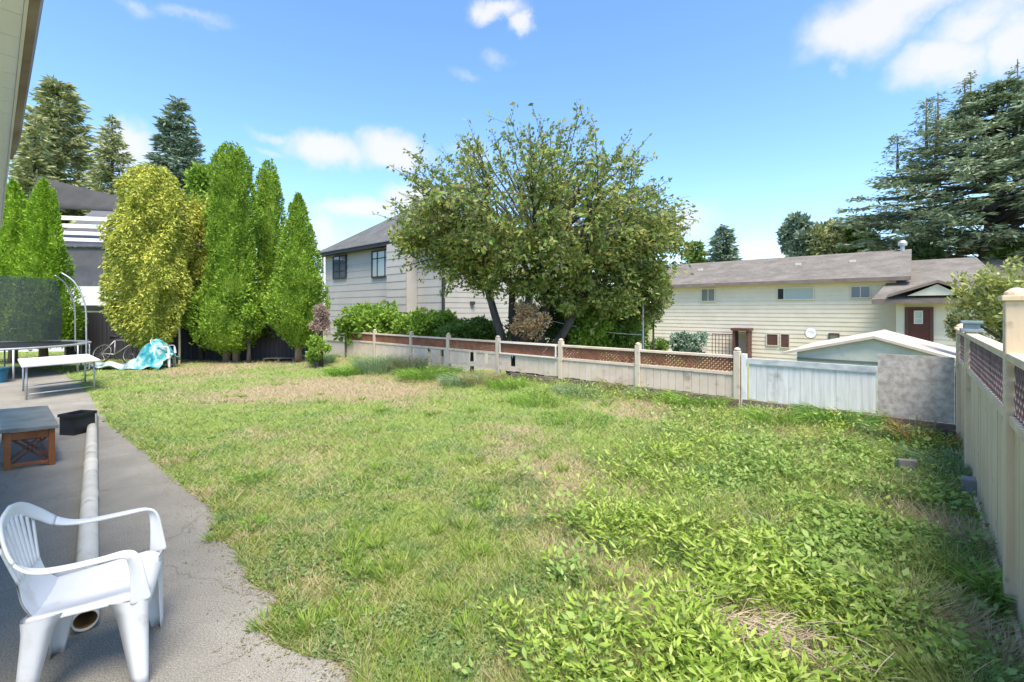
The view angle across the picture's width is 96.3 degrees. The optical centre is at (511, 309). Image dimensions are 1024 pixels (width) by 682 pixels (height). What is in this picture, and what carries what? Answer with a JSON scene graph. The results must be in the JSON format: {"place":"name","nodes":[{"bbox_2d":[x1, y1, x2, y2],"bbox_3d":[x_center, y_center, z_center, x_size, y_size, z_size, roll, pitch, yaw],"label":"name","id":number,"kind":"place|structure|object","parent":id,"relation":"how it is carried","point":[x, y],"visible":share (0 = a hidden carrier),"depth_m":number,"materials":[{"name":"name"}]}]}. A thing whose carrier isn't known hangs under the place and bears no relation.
{"place":"outdoors","nodes":[
{"label":"outdoors","id":0,"kind":"place"},
{"bbox_2d":[0,367,356,681],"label":"asphalt patio","id":1,"kind":"structure","parent":0,"point":[181,638],"depth_m":3.12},
{"bbox_2d":[0,367,9,382],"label":"blue bucket","id":2,"kind":"object","parent":1,"relation":"on","point":[3,374],"visible":1,"depth_m":10.98,"materials":[{"name":"plastic"}]},
{"bbox_2d":[0,406,58,470],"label":"wooden bench","id":3,"kind":"object","parent":1,"relation":"on","point":[30,420],"visible":1,"depth_m":5.16,"materials":[{"name":"orange wood"}]},
{"bbox_2d":[0,272,91,380],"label":"trampoline","id":4,"kind":"object","parent":1,"relation":"on","point":[5,346],"visible":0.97,"depth_m":12.98,"materials":[{"name":"metal"}]},
{"bbox_2d":[18,354,99,399],"bbox_3d":[-9.744,1.405,9.857,2.202,0.690,1.163,0,0,41],"label":"folding table","id":5,"kind":"object","parent":1,"relation":"on","point":[25,363],"visible":0.98,"depth_m":9.69,"materials":[{"name":"white paint"}]},
{"bbox_2d":[57,410,96,435],"bbox_3d":[-6.180,1.605,6.523,0.270,0.290,0.310,0,0,9],"label":"black crate","id":6,"kind":"object","parent":1,"relation":"on","point":[74,423],"visible":0.94,"depth_m":6.41,"materials":[{"name":"plastic"}]},
{"bbox_2d":[0,502,166,681],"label":"plastic chair","id":7,"kind":"object","parent":1,"relation":"on","point":[126,586],"visible":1,"depth_m":2.12,"materials":[{"name":"white plastic"}]},
{"bbox_2d":[71,413,98,631],"bbox_3d":[-4.589,1.691,4.995,0.122,0.122,6.756,0,0,-42],"label":"long pipe","id":8,"kind":"object","parent":1,"relation":"on","point":[88,542],"visible":0.76,"depth_m":3.70,"materials":[{"name":"plastic"}]},
{"bbox_2d":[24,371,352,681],"bbox_3d":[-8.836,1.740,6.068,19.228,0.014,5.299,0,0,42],"label":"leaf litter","id":9,"kind":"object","parent":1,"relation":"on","point":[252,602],"visible":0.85,"depth_m":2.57,"materials":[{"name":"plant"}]},
{"bbox_2d":[302,351,339,364],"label":"grass clump","id":10,"kind":"object","parent":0,"point":[329,359],"visible":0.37,"depth_m":14.58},
{"bbox_2d":[0,329,1023,681],"bbox_3d":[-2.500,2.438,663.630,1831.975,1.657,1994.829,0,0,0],"label":"ground","id":11,"kind":"structure","parent":0,"point":[322,383],"depth_m":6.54,"materials":[{"name":"plant"}]},
{"bbox_2d":[0,178,28,362],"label":"cedar tree","id":12,"kind":"object","parent":11,"relation":"on","point":[13,217],"visible":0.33,"depth_m":14.59,"materials":[{"name":"green plant"}]},
{"bbox_2d":[0,0,43,228],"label":"white house","id":13,"kind":"structure","parent":11,"relation":"on","point":[20,20],"depth_m":1.90,"materials":[{"name":"plastic"}]},
{"bbox_2d":[8,110,66,230],"bbox_3d":[-32.218,-5.043,30.968,3.946,16.385,3.948,0,0,29],"label":"conifer tree","id":14,"kind":"object","parent":11,"relation":"on","point":[25,150],"visible":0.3,"depth_m":30.78,"materials":[{"name":"green plant"}]},
{"bbox_2d":[0,175,88,356],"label":"cedar tree","id":15,"kind":"object","parent":11,"relation":"on","point":[42,304],"visible":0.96,"depth_m":14.31,"materials":[{"name":"green plant"}]},
{"bbox_2d":[9,73,108,228],"bbox_3d":[-33.589,-7.054,34.051,6.871,20.407,6.714,0,0,0],"label":"conifer tree","id":16,"kind":"object","parent":11,"relation":"on","point":[63,120],"visible":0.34,"depth_m":33.69,"materials":[{"name":"green plant"}]},
{"bbox_2d":[68,114,136,223],"bbox_3d":[-28.768,-5.423,32.791,4.415,17.145,4.848,0,0,0],"label":"conifer tree","id":17,"kind":"object","parent":11,"relation":"on","point":[106,175],"visible":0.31,"depth_m":32.65,"materials":[{"name":"green plant"}]},
{"bbox_2d":[91,335,140,362],"bbox_3d":[-12.908,1.287,15.147,1.718,0.925,0.628,0,0,0],"label":"bicycle","id":18,"kind":"object","parent":11,"relation":"on","point":[114,342],"visible":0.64,"depth_m":15.03,"materials":[{"name":"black metal"}]},
{"bbox_2d":[0,205,249,351],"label":"neighbour house","id":19,"kind":"structure","parent":11,"relation":"on","point":[82,243],"depth_m":23.05,"materials":[{"name":"white paint"}]},
{"bbox_2d":[29,176,181,211],"bbox_3d":[-19.448,-5.673,22.890,8.122,1.923,0.718,0,0,-7],"label":"roof","id":20,"kind":"object","parent":19,"relation":"attached to","point":[71,197],"visible":0.36,"depth_m":22.70,"materials":[{"name":"grey"}]},
{"bbox_2d":[90,162,200,351],"bbox_3d":[-11.327,-1.432,14.270,2.788,6.417,2.681,0,0,-35],"label":"cedar tree","id":21,"kind":"object","parent":11,"relation":"on","point":[150,255],"visible":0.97,"depth_m":13.79,"materials":[{"name":"plant"}]},
{"bbox_2d":[150,339,175,368],"bbox_3d":[-10.441,1.300,13.700,0.554,0.861,0.598,0,0,-20],"label":"plastic chair","id":22,"kind":"object","parent":11,"relation":"on","point":[168,354],"visible":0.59,"depth_m":13.55,"materials":[{"name":"white plastic"}]},
{"bbox_2d":[86,339,180,369],"bbox_3d":[-11.261,1.305,13.638,2.311,0.872,1.031,0,0,0],"label":"turquoise tarp","id":23,"kind":"object","parent":22,"relation":"on","point":[150,355],"visible":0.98,"depth_m":13.37,"materials":[{"name":"plastic"}]},
{"bbox_2d":[134,94,206,200],"bbox_3d":[-21.097,-5.137,28.923,4.585,16.574,4.255,0,0,-38],"label":"conifer tree","id":24,"kind":"object","parent":11,"relation":"on","point":[176,144],"visible":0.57,"depth_m":28.59,"materials":[{"name":"green plant"}]},
{"bbox_2d":[178,325,180,363],"bbox_3d":[-10.625,1.050,14.639,0.080,1.501,0.060,0,0,0],"label":"garden stake","id":25,"kind":"object","parent":11,"relation":"on","point":[179,345],"visible":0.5,"depth_m":14.62,"materials":[{"name":"beige paint"}]},
{"bbox_2d":[179,284,204,340],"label":"dark shrub","id":26,"kind":"object","parent":11,"relation":"on","point":[188,335],"visible":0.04,"depth_m":15.70,"materials":[{"name":"green plant"}]},
{"bbox_2d":[66,312,322,359],"bbox_3d":[-10.996,0.890,15.810,8.995,1.720,0.080,0,0,1],"label":"black fence","id":27,"kind":"object","parent":11,"relation":"on","point":[99,332],"visible":0.2,"depth_m":15.80,"materials":[{"name":"paint"}]},
{"bbox_2d":[182,160,212,219],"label":"broadleaf tree","id":28,"kind":"object","parent":11,"relation":"on","point":[199,182],"visible":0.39,"depth_m":25.41,"materials":[{"name":"green plant"}]},
{"bbox_2d":[186,193,209,360],"bbox_3d":[-10.530,-1.120,15.648,1.165,5.901,1.159,0,0,-16],"label":"yellow shrub","id":29,"kind":"object","parent":11,"relation":"on","point":[196,264],"visible":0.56,"depth_m":15.39,"materials":[{"name":"plant"}]},
{"bbox_2d":[181,140,272,361],"bbox_3d":[-9.415,-1.923,15.385,2.573,7.428,2.823,0,0,0],"label":"cedar tree","id":30,"kind":"object","parent":11,"relation":"on","point":[232,240],"visible":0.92,"depth_m":14.81,"materials":[{"name":"green plant"}]},
{"bbox_2d":[226,281,266,362],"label":"cedar skirt shrub","id":31,"kind":"object","parent":11,"relation":"on","point":[247,306],"visible":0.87,"depth_m":14.67,"materials":[{"name":"green plant"}]},
{"bbox_2d":[224,468,270,484],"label":"grass clump","id":32,"kind":"object","parent":11,"relation":"on","point":[245,478],"visible":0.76,"depth_m":4.63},
{"bbox_2d":[231,509,276,532],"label":"grass clump","id":33,"kind":"object","parent":11,"relation":"on","point":[262,519],"visible":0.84,"depth_m":3.70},
{"bbox_2d":[261,308,276,341],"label":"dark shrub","id":34,"kind":"object","parent":11,"relation":"on","point":[267,327],"visible":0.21,"depth_m":15.62,"materials":[{"name":"green plant"}]},
{"bbox_2d":[252,158,286,307],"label":"cedar tree","id":35,"kind":"object","parent":11,"relation":"on","point":[270,194],"visible":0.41,"depth_m":16.30,"materials":[{"name":"green plant"}]},
{"bbox_2d":[263,357,294,361],"bbox_3d":[-7.864,1.688,15.699,1.000,0.125,0.660,0,0,-6],"label":"old pallet","id":36,"kind":"object","parent":11,"relation":"on","point":[279,359],"visible":0.6,"depth_m":15.42,"materials":[{"name":"brown wood"}]},
{"bbox_2d":[260,191,333,362],"bbox_3d":[-7.117,-1.083,15.213,2.265,5.732,2.054,0,0,0],"label":"cedar tree","id":37,"kind":"object","parent":11,"relation":"on","point":[295,294],"visible":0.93,"depth_m":14.79,"materials":[{"name":"green plant"}]},
{"bbox_2d":[305,334,331,367],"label":"ivy shrub","id":38,"kind":"object","parent":11,"relation":"on","point":[315,349],"visible":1,"depth_m":13.56,"materials":[{"name":"green plant"}]},
{"bbox_2d":[308,302,330,366],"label":"dead shrub","id":39,"kind":"object","parent":11,"relation":"on","point":[321,320],"visible":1,"depth_m":13.84,"materials":[{"name":"brown plant"}]},
{"bbox_2d":[320,363,365,376],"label":"grass clump","id":40,"kind":"object","parent":11,"relation":"on","point":[335,371],"visible":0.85,"depth_m":12.08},
{"bbox_2d":[331,300,401,346],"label":"laurel shrub","id":41,"kind":"object","parent":11,"relation":"on","point":[366,317],"visible":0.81,"depth_m":15.52,"materials":[{"name":"green plant"}]},
{"bbox_2d":[346,351,407,373],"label":"tall weed clump","id":42,"kind":"object","parent":11,"relation":"on","point":[367,364],"visible":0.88,"depth_m":12.30,"materials":[{"name":"plant"}]},
{"bbox_2d":[365,459,400,473],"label":"grass clump","id":43,"kind":"object","parent":11,"relation":"on","point":[382,470],"visible":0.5,"depth_m":4.98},
{"bbox_2d":[382,353,432,373],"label":"tall weed clump","id":44,"kind":"object","parent":11,"relation":"on","point":[404,363],"visible":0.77,"depth_m":12.15,"materials":[{"name":"plant"}]},
{"bbox_2d":[387,306,460,350],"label":"laurel shrub","id":45,"kind":"object","parent":11,"relation":"on","point":[417,322],"visible":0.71,"depth_m":14.53,"materials":[{"name":"green plant"}]},
{"bbox_2d":[389,363,466,380],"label":"grass clump","id":46,"kind":"object","parent":11,"relation":"on","point":[419,374],"visible":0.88,"depth_m":11.20,"materials":[{"name":"plant"}]},
{"bbox_2d":[315,207,573,370],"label":"grey house","id":47,"kind":"structure","parent":11,"relation":"on","point":[362,267],"depth_m":19.95,"materials":[{"name":"wood"}]},
{"bbox_2d":[332,255,346,278],"bbox_3d":[-8.427,-2.074,22.382,1.269,1.128,0.055,0,0,41],"label":"window","id":48,"kind":"structure","parent":47,"relation":"in","point":[339,263],"depth_m":22.37,"materials":[{"name":"clear glass"}]},
{"bbox_2d":[371,249,386,277],"bbox_3d":[-5.652,-2.009,19.936,1.644,1.213,0.055,0,0,41],"label":"window","id":49,"kind":"structure","parent":47,"relation":"in","point":[378,257],"depth_m":20.07,"materials":[{"name":"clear glass"}]},
{"bbox_2d":[435,371,488,386],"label":"grass clump","id":50,"kind":"object","parent":11,"relation":"on","point":[455,382],"visible":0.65,"depth_m":10.23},
{"bbox_2d":[433,314,504,372],"bbox_3d":[-1.303,1.299,14.140,2.204,2.358,1.887,0,0,0],"label":"laurel shrub","id":51,"kind":"object","parent":11,"relation":"on","point":[479,327],"visible":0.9,"depth_m":13.58,"materials":[{"name":"green plant"}]},
{"bbox_2d":[456,370,511,386],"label":"dry grass clump","id":52,"kind":"object","parent":11,"relation":"on","point":[481,381],"visible":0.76,"depth_m":10.28,"materials":[{"name":"plant"}]},
{"bbox_2d":[9,351,1002,681],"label":"clover","id":53,"kind":"object","parent":11,"relation":"on","point":[399,609],"visible":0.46,"depth_m":3.04,"materials":[{"name":"green plant"}]},
{"bbox_2d":[484,375,530,390],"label":"grass clump","id":54,"kind":"object","parent":11,"relation":"on","point":[494,385],"visible":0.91,"depth_m":9.79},
{"bbox_2d":[503,297,553,355],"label":"wide shrub","id":55,"kind":"object","parent":11,"relation":"on","point":[508,335],"visible":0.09,"depth_m":15.31,"materials":[{"name":"green plant"}]},
{"bbox_2d":[509,300,551,374],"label":"dead shrub","id":56,"kind":"object","parent":11,"relation":"on","point":[527,324],"visible":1,"depth_m":11.34,"materials":[{"name":"brown plant"}]},
{"bbox_2d":[372,99,699,376],"bbox_3d":[0.759,-1.438,12.452,8.745,8.017,6.836,0,0,0],"label":"cherry tree","id":57,"kind":"object","parent":11,"relation":"on","point":[481,249],"visible":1,"depth_m":11.38,"materials":[{"name":"green plant"}]},
{"bbox_2d":[503,389,575,406],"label":"grass clump","id":58,"kind":"object","parent":11,"relation":"on","point":[519,398],"visible":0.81,"depth_m":8.53,"materials":[{"name":"plant"}]},
{"bbox_2d":[345,329,740,406],"bbox_3d":[-1.013,1.236,11.729,12.705,1.228,0.112,0,0,41],"label":"lattice fence","id":59,"kind":"object","parent":11,"relation":"on","point":[562,363],"visible":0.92,"depth_m":9.60,"materials":[{"name":"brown wood"}]},
{"bbox_2d":[535,299,571,377],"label":"dark shrub","id":60,"kind":"object","parent":11,"relation":"on","point":[554,329],"visible":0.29,"depth_m":13.29,"materials":[{"name":"green plant"}]},
{"bbox_2d":[531,407,616,429],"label":"grass clump","id":61,"kind":"object","parent":11,"relation":"on","point":[565,420],"visible":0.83,"depth_m":7.20,"materials":[{"name":"plant"}]},
{"bbox_2d":[548,380,605,397],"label":"grass clump","id":62,"kind":"object","parent":11,"relation":"on","point":[558,389],"visible":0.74,"depth_m":8.95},
{"bbox_2d":[556,299,614,380],"bbox_3d":[2.081,0.984,13.055,1.721,2.974,1.752,0,0,15],"label":"vine shrub","id":63,"kind":"object","parent":11,"relation":"on","point":[587,322],"visible":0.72,"depth_m":12.49,"materials":[{"name":"green plant"}]},
{"bbox_2d":[592,375,629,393],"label":"dry grass clump","id":64,"kind":"object","parent":11,"relation":"on","point":[608,383],"visible":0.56,"depth_m":8.95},
{"bbox_2d":[601,282,644,365],"bbox_3d":[3.121,0.795,13.175,1.444,3.405,1.700,0,0,0],"label":"vine shrub","id":65,"kind":"object","parent":11,"relation":"on","point":[628,326],"visible":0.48,"depth_m":12.78,"materials":[{"name":"green plant"}]},
{"bbox_2d":[607,288,651,385],"bbox_3d":[3.864,0.531,15.004,1.814,4.105,1.732,0,0,-38],"label":"wide shrub","id":66,"kind":"object","parent":11,"relation":"on","point":[646,336],"visible":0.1,"depth_m":14.67,"materials":[{"name":"green plant"}]},
{"bbox_2d":[602,542,660,570],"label":"grass clump","id":67,"kind":"object","parent":11,"relation":"on","point":[646,556],"visible":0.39,"depth_m":3.15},
{"bbox_2d":[642,304,643,363],"bbox_3d":[3.541,1.175,12.400,0.052,2.750,0.052,0,0,-22],"label":"line pole","id":68,"kind":"object","parent":11,"relation":"on","point":[642,329],"visible":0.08,"depth_m":12.38,"materials":[{"name":"metal"}]},
{"bbox_2d":[636,274,677,364],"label":"young tree","id":69,"kind":"object","parent":11,"relation":"on","point":[653,307],"visible":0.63,"depth_m":12.43,"materials":[{"name":"green plant"}]},
{"bbox_2d":[644,337,670,363],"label":"round shrub","id":70,"kind":"object","parent":11,"relation":"on","point":[661,344],"visible":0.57,"depth_m":20.76,"materials":[{"name":"green plant"}]},
{"bbox_2d":[622,385,695,399],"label":"grass clump","id":71,"kind":"object","parent":11,"relation":"on","point":[650,396],"visible":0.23,"depth_m":8.40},
{"bbox_2d":[323,351,1023,681],"bbox_3d":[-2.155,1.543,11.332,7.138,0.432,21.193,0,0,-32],"label":"leafy weeds","id":72,"kind":"object","parent":11,"relation":"on","point":[691,640],"visible":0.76,"depth_m":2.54,"materials":[{"name":"plant"}]},
{"bbox_2d":[669,330,710,371],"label":"round shrub","id":73,"kind":"object","parent":11,"relation":"on","point":[682,341],"visible":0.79,"depth_m":21.58,"materials":[{"name":"green plant"}]},
{"bbox_2d":[655,388,737,409],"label":"grass clump","id":74,"kind":"object","parent":11,"relation":"on","point":[680,400],"visible":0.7,"depth_m":7.67,"materials":[{"name":"plant"}]},
{"bbox_2d":[683,239,709,263],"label":"broadleaf tree","id":75,"kind":"object","parent":11,"relation":"on","point":[700,252],"visible":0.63,"depth_m":59.39,"materials":[{"name":"green plant"}]},
{"bbox_2d":[705,224,742,261],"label":"conifer tree","id":76,"kind":"object","parent":11,"relation":"on","point":[723,248],"visible":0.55,"depth_m":57.43,"materials":[{"name":"green plant"}]},
{"bbox_2d":[510,373,955,440],"bbox_3d":[2.802,1.655,8.317,7.550,0.390,0.046,0,0,41],"label":"timber edging","id":77,"kind":"object","parent":11,"relation":"on","point":[946,430],"visible":0.23,"depth_m":7.36,"materials":[{"name":"brown wood"}]},
{"bbox_2d":[878,354,954,423],"bbox_3d":[5.354,1.034,6.097,0.765,0.847,0.018,0,0,41],"label":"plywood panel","id":78,"kind":"object","parent":77,"relation":"on","point":[911,386],"visible":0.86,"depth_m":6.07,"materials":[{"name":"concrete"}]},
{"bbox_2d":[735,401,825,427],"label":"grass clump","id":79,"kind":"object","parent":11,"relation":"on","point":[796,420],"visible":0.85,"depth_m":6.61,"materials":[{"name":"plant"}]},
{"bbox_2d":[668,582,921,681],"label":"pile of dry stalks","id":80,"kind":"object","parent":11,"relation":"on","point":[809,635],"visible":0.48,"depth_m":2.31,"materials":[{"name":"plant"}]},
{"bbox_2d":[775,211,815,256],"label":"broadleaf tree","id":81,"kind":"object","parent":11,"relation":"on","point":[793,237],"visible":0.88,"depth_m":47.28,"materials":[{"name":"green plant"}]},
{"bbox_2d":[741,353,876,412],"bbox_3d":[4.408,1.235,6.930,1.747,1.030,0.075,0,0,42],"label":"white board fence","id":82,"kind":"object","parent":11,"relation":"on","point":[848,387],"visible":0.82,"depth_m":6.86,"materials":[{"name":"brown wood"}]},
{"bbox_2d":[803,218,847,255],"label":"broadleaf tree","id":83,"kind":"object","parent":11,"relation":"on","point":[825,238],"visible":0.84,"depth_m":45.78,"materials":[{"name":"green plant"}]},
{"bbox_2d":[654,240,998,360],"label":"cream house","id":84,"kind":"structure","parent":11,"relation":"on","point":[771,308],"depth_m":26.01,"materials":[{"name":"wood"}]},
{"bbox_2d":[701,288,714,301],"bbox_3d":[12.433,-0.926,29.080,0.882,0.857,0.055,0,0,41],"label":"window","id":85,"kind":"structure","parent":84,"relation":"in","point":[707,294],"depth_m":29.06,"materials":[{"name":"clear glass"}]},
{"bbox_2d":[766,333,778,345],"bbox_3d":[15.149,1.750,26.686,0.631,0.710,0.055,0,0,41],"label":"window","id":86,"kind":"structure","parent":84,"relation":"in","point":[771,339],"depth_m":26.68,"materials":[{"name":"brown paint"}]},
{"bbox_2d":[780,333,789,347],"bbox_3d":[15.632,1.784,26.260,0.480,0.824,0.055,0,0,41],"label":"window","id":87,"kind":"structure","parent":84,"relation":"in","point":[784,338],"depth_m":26.25,"materials":[{"name":"brown paint"}]},
{"bbox_2d":[777,287,813,299],"bbox_3d":[16.005,-0.899,25.931,1.828,0.715,0.055,0,0,41],"label":"window","id":88,"kind":"structure","parent":84,"relation":"in","point":[795,293],"depth_m":25.82,"materials":[{"name":"clear glass"}]},
{"bbox_2d":[828,333,838,339],"bbox_3d":[17.366,1.551,24.732,0.484,0.564,0.055,0,0,41],"label":"window","id":89,"kind":"structure","parent":84,"relation":"in","point":[830,335],"depth_m":24.75,"materials":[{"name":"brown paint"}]},
{"bbox_2d":[850,285,870,297],"bbox_3d":[18.222,-0.923,23.978,0.855,0.661,0.055,0,0,41],"label":"window","id":90,"kind":"structure","parent":84,"relation":"in","point":[855,291],"depth_m":23.96,"materials":[{"name":"grey glass"}]},
{"bbox_2d":[908,309,929,340],"bbox_3d":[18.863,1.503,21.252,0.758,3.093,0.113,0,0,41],"label":"door","id":91,"kind":"structure","parent":84,"relation":"in","point":[918,319],"depth_m":21.22,"materials":[{"name":"brown wood"}]},
{"bbox_2d":[785,400,895,430],"bbox_3d":[4.696,1.489,6.620,1.461,0.308,1.415,0,0,0],"label":"grass clump","id":92,"kind":"object","parent":11,"relation":"on","point":[852,420],"visible":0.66,"depth_m":6.37,"materials":[{"name":"plant"}]},
{"bbox_2d":[837,227,886,252],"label":"broadleaf tree","id":93,"kind":"object","parent":11,"relation":"on","point":[848,232],"visible":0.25,"depth_m":45.22,"materials":[{"name":"green plant"}]},
{"bbox_2d":[781,330,955,436],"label":"garden shed","id":94,"kind":"structure","parent":11,"relation":"on","point":[865,349],"depth_m":8.36,"materials":[{"name":"wood"}]},
{"bbox_2d":[836,411,937,441],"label":"grass clump","id":95,"kind":"object","parent":11,"relation":"on","point":[886,432],"visible":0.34,"depth_m":5.95,"materials":[{"name":"plant"}]},
{"bbox_2d":[897,458,917,471],"bbox_3d":[4.100,1.665,4.754,0.170,0.230,0.050,0,0,14],"label":"stone slab","id":96,"kind":"object","parent":11,"relation":"on","point":[907,462],"depth_m":4.74,"materials":[{"name":"stone"}]},
{"bbox_2d":[863,407,954,435],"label":"dry stalks","id":97,"kind":"object","parent":11,"relation":"on","point":[936,419],"visible":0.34,"depth_m":5.94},
{"bbox_2d":[881,414,962,455],"bbox_3d":[5.265,1.560,5.731,1.242,0.350,1.218,0,0,0],"label":"rusty dock plant","id":98,"kind":"object","parent":11,"relation":"on","point":[932,436],"visible":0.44,"depth_m":5.71,"materials":[{"name":"plant"}]},
{"bbox_2d":[905,240,946,259],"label":"broadleaf tree","id":99,"kind":"object","parent":11,"relation":"on","point":[925,250],"visible":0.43,"depth_m":33.36,"materials":[{"name":"green plant"}]},
{"bbox_2d":[830,59,1023,260],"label":"blue cedar tree","id":100,"kind":"object","parent":11,"relation":"on","point":[998,209],"visible":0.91,"depth_m":34.81,"materials":[{"name":"green plant"}]},
{"bbox_2d":[885,442,972,477],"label":"grass clump","id":101,"kind":"object","parent":11,"relation":"on","point":[914,456],"visible":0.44,"depth_m":4.98,"materials":[{"name":"plant"}]},
{"bbox_2d":[942,307,969,423],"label":"overhanging shrub","id":102,"kind":"object","parent":11,"relation":"on","point":[954,318],"visible":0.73,"depth_m":7.88,"materials":[{"name":"green plant"}]},
{"bbox_2d":[961,475,976,498],"bbox_3d":[4.239,1.665,4.211,0.160,0.230,0.140,0,0,41],"label":"concrete block","id":103,"kind":"object","parent":11,"relation":"on","point":[970,482],"depth_m":4.19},
{"bbox_2d":[936,551,1017,614],"bbox_3d":[2.824,1.640,2.700,0.474,0.217,0.507,0,0,0],"label":"grass clump","id":104,"kind":"object","parent":11,"relation":"on","point":[1002,598],"visible":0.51,"depth_m":2.70,"materials":[{"name":"plant"}]},
{"bbox_2d":[942,255,1023,342],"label":"overhanging shrub","id":105,"kind":"object","parent":11,"relation":"on","point":[986,290],"visible":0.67,"depth_m":7.63,"materials":[{"name":"green plant"}]},
{"bbox_2d":[954,288,1023,664],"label":"tall beige fence","id":106,"kind":"object","parent":11,"relation":"on","point":[989,400],"visible":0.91,"depth_m":3.03,"materials":[{"name":"beige paint"}]},
{"bbox_2d":[981,259,1023,279],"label":"house","id":107,"kind":"structure","parent":11,"relation":"on","point":[998,263],"depth_m":30.82,"materials":[{"name":"grey"}]},
{"bbox_2d":[984,243,1023,260],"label":"broadleaf tree","id":108,"kind":"object","parent":11,"relation":"on","point":[1009,250],"visible":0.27,"depth_m":33.05,"materials":[{"name":"green plant"}]},
{"bbox_2d":[7,0,1023,303],"label":"sky","id":109,"kind":"structure","parent":0,"point":[758,113],"materials":[{"name":"blue"}]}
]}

